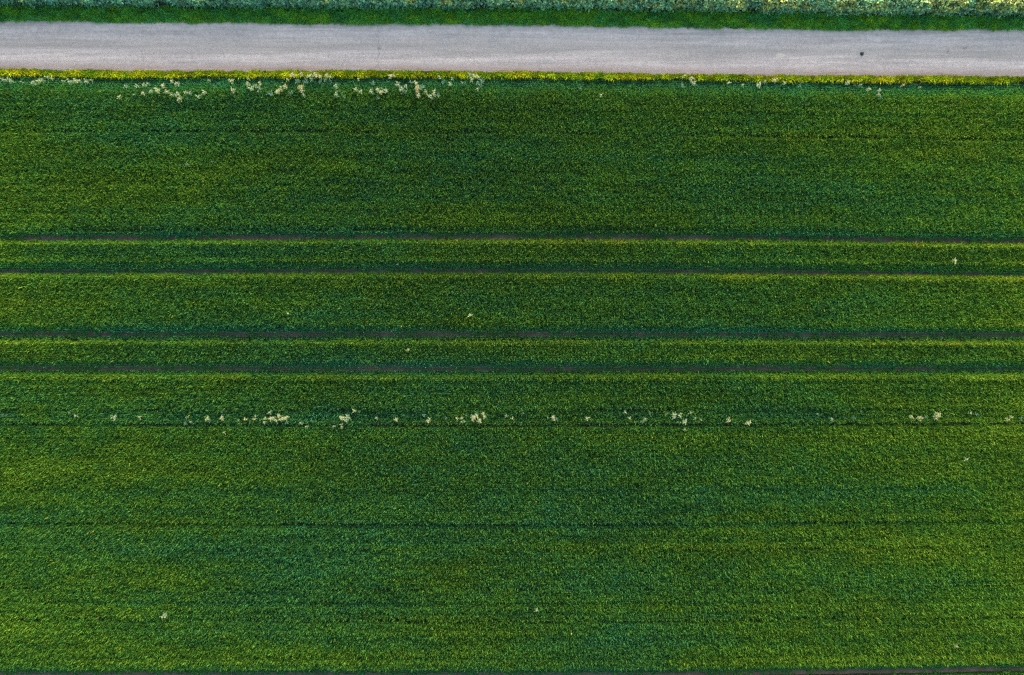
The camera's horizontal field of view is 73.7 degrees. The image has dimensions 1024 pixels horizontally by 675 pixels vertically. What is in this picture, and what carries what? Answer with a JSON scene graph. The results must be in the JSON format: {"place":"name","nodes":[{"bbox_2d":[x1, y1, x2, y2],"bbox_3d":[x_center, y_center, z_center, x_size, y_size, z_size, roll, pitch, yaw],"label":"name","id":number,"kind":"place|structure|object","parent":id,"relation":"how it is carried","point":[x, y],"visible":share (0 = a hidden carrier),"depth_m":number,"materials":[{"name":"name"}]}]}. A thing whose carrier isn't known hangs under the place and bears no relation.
{"place":"outdoors","nodes":[
{"label":"outdoors","id":0,"kind":"place"},
{"bbox_2d":[0,0,1023,674],"bbox_3d":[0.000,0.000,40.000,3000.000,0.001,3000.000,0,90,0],"label":"ground","id":1,"kind":"structure","parent":0,"point":[488,254],"depth_m":40.00,"materials":[{"name":"green plant"}]},
{"bbox_2d":[0,76,1023,674],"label":"cereal crop","id":2,"kind":"object","parent":1,"relation":"on","point":[944,218],"visible":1,"depth_m":39.60,"materials":[{"name":"green plant"}]},
{"bbox_2d":[0,4,1023,31],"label":"roadside grass","id":3,"kind":"structure","parent":1,"relation":"on","point":[698,18],"depth_m":39.81,"materials":[{"name":"green plant"}]},
{"bbox_2d":[0,0,1023,17],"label":"rapeseed crop","id":4,"kind":"object","parent":1,"relation":"on","point":[904,7],"visible":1,"depth_m":39.20,"materials":[{"name":"green plant"}]},
{"bbox_2d":[0,66,1023,85],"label":"dry roadside grass","id":5,"kind":"structure","parent":1,"relation":"on","point":[460,74],"depth_m":39.76,"materials":[{"name":"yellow plant"}]},
{"bbox_2d":[0,232,1023,674],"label":"tracks","id":6,"kind":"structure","parent":1,"relation":"on","point":[540,236],"depth_m":39.86,"materials":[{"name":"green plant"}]},
{"bbox_2d":[0,234,1023,243],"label":"wheel track","id":7,"kind":"structure","parent":1,"relation":"on","point":[427,237],"depth_m":39.98,"materials":[{"name":"green plant"}]},
{"bbox_2d":[0,330,1023,337],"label":"wheel track","id":8,"kind":"structure","parent":1,"relation":"on","point":[442,334],"depth_m":39.98,"materials":[{"name":"green plant"}]},
{"bbox_2d":[0,364,1023,370],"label":"wheel track","id":9,"kind":"structure","parent":1,"relation":"on","point":[551,368],"depth_m":39.98,"materials":[{"name":"green plant"}]},
{"bbox_2d":[0,268,1023,276],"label":"wheel track","id":10,"kind":"structure","parent":1,"relation":"on","point":[448,271],"depth_m":39.98,"materials":[{"name":"green plant"}]},
{"bbox_2d":[0,666,1023,674],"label":"wheel track","id":11,"kind":"structure","parent":1,"relation":"on","point":[911,670],"depth_m":39.98,"materials":[{"name":"green plant"}]},
{"bbox_2d":[0,19,1023,79],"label":"road","id":12,"kind":"structure","parent":0,"point":[57,45],"depth_m":39.94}
]}

